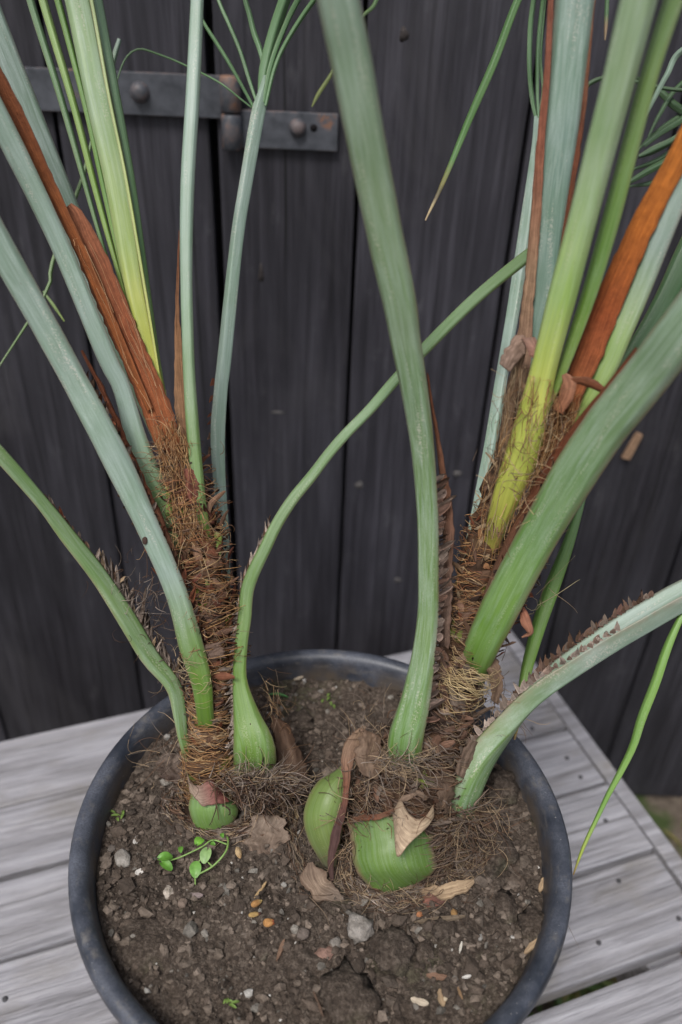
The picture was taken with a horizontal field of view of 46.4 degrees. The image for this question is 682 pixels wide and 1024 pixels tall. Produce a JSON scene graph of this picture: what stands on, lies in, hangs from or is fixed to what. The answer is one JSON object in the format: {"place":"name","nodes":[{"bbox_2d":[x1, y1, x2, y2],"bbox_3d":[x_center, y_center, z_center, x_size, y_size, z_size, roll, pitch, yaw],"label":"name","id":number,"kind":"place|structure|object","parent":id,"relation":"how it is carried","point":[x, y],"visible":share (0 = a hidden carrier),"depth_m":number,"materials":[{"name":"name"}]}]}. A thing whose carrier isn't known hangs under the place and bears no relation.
{"place":"outdoors","nodes":[
{"label":"outdoors","id":0,"kind":"place"},
{"bbox_2d":[530,795,681,1013],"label":"ground","id":1,"kind":"structure","parent":0,"point":[664,812],"depth_m":1.54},
{"bbox_2d":[0,630,681,1023],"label":"slatted bench","id":2,"kind":"object","parent":1,"relation":"on","point":[624,924],"visible":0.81,"depth_m":0.90,"materials":[{"name":"grey wood"}]},
{"bbox_2d":[68,649,572,1023],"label":"plastic pot","id":3,"kind":"object","parent":2,"relation":"on","point":[106,786],"visible":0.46,"depth_m":0.62,"materials":[{"name":"black plastic"}]},
{"bbox_2d":[96,678,542,1023],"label":"soil","id":4,"kind":"structure","parent":3,"relation":"in","point":[292,958],"depth_m":0.57,"materials":[{"name":"brown soil"}]},
{"bbox_2d":[107,844,115,852],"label":"pebble","id":5,"kind":"object","parent":4,"relation":"on","point":[111,848],"visible":1,"depth_m":0.62,"materials":[{"name":"stone"}]},
{"bbox_2d":[110,810,123,820],"bbox_3d":[-0.182,0.244,0.640,0.015,0.007,0.011,3,34,0],"label":"sprout","id":6,"kind":"object","parent":4,"relation":"on","point":[116,814],"visible":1,"depth_m":0.64,"materials":[{"name":"green plant"}]},
{"bbox_2d":[114,848,129,867],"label":"pebble","id":7,"kind":"object","parent":4,"relation":"on","point":[121,857],"visible":1,"depth_m":0.61,"materials":[{"name":"stone"}]},
{"bbox_2d":[107,917,185,977],"bbox_3d":[-0.131,0.304,0.561,0.068,0.013,0.049,3,34,0],"label":"soil clod","id":8,"kind":"object","parent":4,"relation":"on","point":[142,951],"visible":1,"depth_m":0.56,"materials":[{"name":"brown soil"}]},
{"bbox_2d":[163,885,173,899],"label":"pebble","id":9,"kind":"object","parent":4,"relation":"on","point":[167,891],"visible":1,"depth_m":0.59,"materials":[{"name":"stone"}]},
{"bbox_2d":[178,898,187,908],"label":"pebble","id":10,"kind":"object","parent":4,"relation":"on","point":[182,903],"visible":1,"depth_m":0.58,"materials":[{"name":"stone"}]},
{"bbox_2d":[157,833,228,884],"bbox_3d":[-0.110,0.262,0.601,0.055,0.015,0.032,-8,35,-15],"label":"weed seedling","id":11,"kind":"object","parent":4,"relation":"on","point":[165,858],"visible":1,"depth_m":0.60,"materials":[{"name":"green plant"}]},
{"bbox_2d":[192,892,202,897],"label":"pebble","id":12,"kind":"object","parent":4,"relation":"on","point":[198,895],"visible":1,"depth_m":0.59,"materials":[{"name":"grey stone"}]},
{"bbox_2d":[223,998,239,1007],"bbox_3d":[-0.073,0.327,0.529,0.011,0.003,0.007,3,34,0],"label":"sprout","id":13,"kind":"object","parent":4,"relation":"on","point":[227,1000],"visible":1,"depth_m":0.53,"materials":[{"name":"green plant"}]},
{"bbox_2d":[235,847,241,858],"bbox_3d":[-0.079,0.261,0.610,0.006,0.004,0.010,3,34,0],"label":"seed","id":14,"kind":"object","parent":4,"relation":"on","point":[238,852],"visible":1,"depth_m":0.61,"materials":[{"name":"plant"}]},
{"bbox_2d":[248,912,260,916],"bbox_3d":[-0.062,0.290,0.573,0.009,0.003,0.004,3,34,0],"label":"seed","id":15,"kind":"object","parent":4,"relation":"on","point":[253,914],"visible":1,"depth_m":0.57,"materials":[{"name":"plant"}]},
{"bbox_2d":[251,899,261,907],"bbox_3d":[-0.061,0.284,0.579,0.008,0.004,0.006,3,34,0],"label":"seed","id":16,"kind":"object","parent":4,"relation":"on","point":[255,903],"visible":1,"depth_m":0.58,"materials":[{"name":"plant"}]},
{"bbox_2d":[254,882,266,897],"bbox_3d":[-0.059,0.279,0.588,0.008,0.003,0.012,3,34,0],"label":"wood chip","id":17,"kind":"object","parent":4,"relation":"on","point":[262,888],"visible":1,"depth_m":0.59,"materials":[{"name":"beige wood"}]},
{"bbox_2d":[255,928,271,960],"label":"soil clod","id":18,"kind":"object","parent":4,"relation":"on","point":[262,949],"visible":1,"depth_m":0.55,"materials":[{"name":"soil"}]},
{"bbox_2d":[0,0,527,866],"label":"palm","id":19,"kind":"object","parent":4,"relation":"on","point":[220,770],"visible":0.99,"depth_m":0.60,"materials":[{"name":"green plant"}]},
{"bbox_2d":[263,918,273,926],"bbox_3d":[-0.051,0.292,0.567,0.009,0.005,0.006,3,34,0],"label":"seed","id":20,"kind":"object","parent":4,"relation":"on","point":[268,922],"visible":1,"depth_m":0.56,"materials":[{"name":"plant"}]},
{"bbox_2d":[269,692,287,696],"bbox_3d":[-0.059,0.172,0.750,0.019,0.004,0.004,3,34,0],"label":"grass blade","id":21,"kind":"object","parent":4,"relation":"on","point":[281,694],"depth_m":0.75,"materials":[{"name":"green plant"}]},
{"bbox_2d":[276,939,284,961],"bbox_3d":[-0.042,0.304,0.553,0.005,0.003,0.014,3,34,0],"label":"wood chip","id":22,"kind":"object","parent":4,"relation":"on","point":[280,951],"visible":1,"depth_m":0.55,"materials":[{"name":"brown wood"}]},
{"bbox_2d":[285,708,315,729],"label":"soil clod","id":23,"kind":"object","parent":4,"relation":"on","point":[303,718],"visible":0.94,"depth_m":0.73,"materials":[{"name":"soil"}]},
{"bbox_2d":[296,927,309,939],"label":"pebble","id":24,"kind":"object","parent":4,"relation":"on","point":[302,933],"visible":1,"depth_m":0.56,"materials":[{"name":"stone"}]},
{"bbox_2d":[313,991,323,1016],"bbox_3d":[-0.015,0.326,0.528,0.008,0.004,0.017,3,34,0],"label":"wood chip","id":25,"kind":"object","parent":4,"relation":"on","point":[319,1006],"visible":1,"depth_m":0.53,"materials":[{"name":"brown wood"}]},
{"bbox_2d":[314,946,332,959],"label":"pebble","id":26,"kind":"object","parent":4,"relation":"on","point":[322,953],"visible":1,"depth_m":0.56,"materials":[{"name":"stone"}]},
{"bbox_2d":[321,693,334,708],"bbox_3d":[-0.013,0.178,0.746,0.011,0.007,0.024,-6,35,-13],"label":"sprout","id":27,"kind":"object","parent":4,"relation":"on","point":[328,697],"visible":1,"depth_m":0.75,"materials":[{"name":"green plant"}]},
{"bbox_2d":[329,936,340,946],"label":"pebble","id":28,"kind":"object","parent":4,"relation":"on","point":[336,940],"visible":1,"depth_m":0.56,"materials":[{"name":"stone"}]},
{"bbox_2d":[317,955,381,1023],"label":"soil clod","id":29,"kind":"object","parent":4,"relation":"on","point":[346,993],"visible":1,"depth_m":0.53,"materials":[{"name":"soil"}]},
{"bbox_2d":[347,912,374,944],"bbox_3d":[0.014,0.297,0.566,0.020,0.012,0.019,3,34,0],"label":"pebble","id":30,"kind":"object","parent":4,"relation":"on","point":[359,929],"visible":1,"depth_m":0.56,"materials":[{"name":"stone"}]},
{"bbox_2d":[368,924,416,977],"bbox_3d":[0.035,0.306,0.557,0.032,0.024,0.036,17,37,21],"label":"soil clod","id":31,"kind":"object","parent":4,"relation":"on","point":[392,949],"visible":1,"depth_m":0.55,"materials":[{"name":"brown soil"}]},
{"bbox_2d":[410,997,428,1005],"bbox_3d":[0.052,0.325,0.529,0.012,0.003,0.006,3,34,0],"label":"wood chip","id":32,"kind":"object","parent":4,"relation":"on","point":[421,1002],"visible":1,"depth_m":0.53,"materials":[{"name":"beige wood"}]},
{"bbox_2d":[415,936,433,964],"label":"soil clod","id":33,"kind":"object","parent":4,"relation":"on","point":[425,947],"visible":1,"depth_m":0.56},
{"bbox_2d":[426,972,446,980],"bbox_3d":[0.067,0.318,0.545,0.017,0.004,0.006,3,34,0],"label":"wood chip","id":34,"kind":"object","parent":4,"relation":"on","point":[441,977],"visible":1,"depth_m":0.55,"materials":[{"name":"brown wood"}]},
{"bbox_2d":[414,915,465,923],"bbox_3d":[0.071,0.294,0.575,0.037,0.007,0.006,3,34,0],"label":"wood chip","id":35,"kind":"object","parent":4,"relation":"on","point":[448,918],"visible":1,"depth_m":0.57,"materials":[{"name":"brown wood"}]},
{"bbox_2d":[437,989,445,1006],"bbox_3d":[0.068,0.325,0.534,0.006,0.003,0.012,3,34,0],"label":"wood chip","id":36,"kind":"object","parent":4,"relation":"on","point":[441,1001],"visible":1,"depth_m":0.53,"materials":[{"name":"beige wood"}]},
{"bbox_2d":[431,913,456,944],"bbox_3d":[0.074,0.299,0.572,0.019,0.012,0.022,26,40,30],"label":"soil clod","id":37,"kind":"object","parent":4,"relation":"on","point":[442,931],"visible":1,"depth_m":0.57,"materials":[{"name":"brown soil"}]},
{"bbox_2d":[451,909,456,914],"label":"pebble","id":38,"kind":"object","parent":4,"relation":"on","point":[453,912],"visible":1,"depth_m":0.58,"materials":[{"name":"stone"}]},
{"bbox_2d":[457,987,462,999],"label":"wood chip","id":39,"kind":"object","parent":4,"relation":"on","point":[459,992],"visible":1,"depth_m":0.53,"materials":[{"name":"brown wood"}]},
{"bbox_2d":[274,0,681,942],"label":"palm","id":40,"kind":"object","parent":4,"relation":"on","point":[408,812],"visible":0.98,"depth_m":0.55,"materials":[{"name":"green plant"}]},
{"bbox_2d":[473,814,518,879],"bbox_3d":[0.121,0.262,0.626,0.034,0.018,0.054,-7,35,-13],"label":"soil clod","id":41,"kind":"object","parent":4,"relation":"on","point":[495,865],"visible":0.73,"depth_m":0.62,"materials":[{"name":"brown soil"}]},
{"bbox_2d":[486,768,519,804],"bbox_3d":[0.138,0.233,0.672,0.032,0.018,0.036,3,34,0],"label":"soil clod","id":42,"kind":"object","parent":4,"relation":"on","point":[498,778],"visible":0.88,"depth_m":0.67,"materials":[{"name":"brown soil"}]},
{"bbox_2d":[494,889,517,924],"bbox_3d":[0.122,0.291,0.588,0.018,0.011,0.029,3,34,0],"label":"soil clod","id":43,"kind":"object","parent":4,"relation":"on","point":[505,902],"visible":1,"depth_m":0.58,"materials":[{"name":"soil"}]},
{"bbox_2d":[516,903,543,940],"bbox_3d":[0.139,0.298,0.577,0.024,0.015,0.026,3,34,0],"label":"soil clod","id":44,"kind":"object","parent":4,"relation":"on","point":[530,919],"visible":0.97,"depth_m":0.57,"materials":[{"name":"brown soil"}]},
{"bbox_2d":[524,938,536,953],"bbox_3d":[0.135,0.307,0.565,0.013,0.004,0.011,3,34,0],"label":"wood chip","id":45,"kind":"object","parent":4,"relation":"on","point":[529,947],"visible":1,"depth_m":0.56,"materials":[{"name":"beige wood"}]},
{"bbox_2d":[538,878,542,891],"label":"wood chip","id":46,"kind":"object","parent":4,"relation":"on","point":[540,887],"visible":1,"depth_m":0.61,"materials":[{"name":"beige wood"}]},
{"bbox_2d":[0,0,681,796],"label":"plank wall","id":47,"kind":"structure","parent":1,"relation":"on","point":[312,370],"depth_m":1.08,"materials":[{"name":"black wood"}]},
{"bbox_2d":[24,67,337,150],"bbox_3d":[-0.303,-0.455,0.892,0.601,0.075,0.024,3,34,0],"label":"strap hinge","id":48,"kind":"object","parent":47,"relation":"attached to","point":[153,93],"visible":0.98,"depth_m":0.89,"materials":[{"name":"paint"}]},
{"bbox_2d":[621,432,642,459],"bbox_3d":[0.410,-0.093,1.123,0.021,0.043,0.006,3,34,0],"label":"wood splinter","id":49,"kind":"object","parent":47,"relation":"attached to","point":[628,452],"visible":1,"depth_m":1.12,"materials":[{"name":"brown wood"}]},
{"bbox_2d":[527,829,681,1016],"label":"weeds","id":50,"kind":"object","parent":1,"relation":"on","point":[577,994],"visible":0.02,"depth_m":1.24,"materials":[{"name":"green plant"}]}
]}

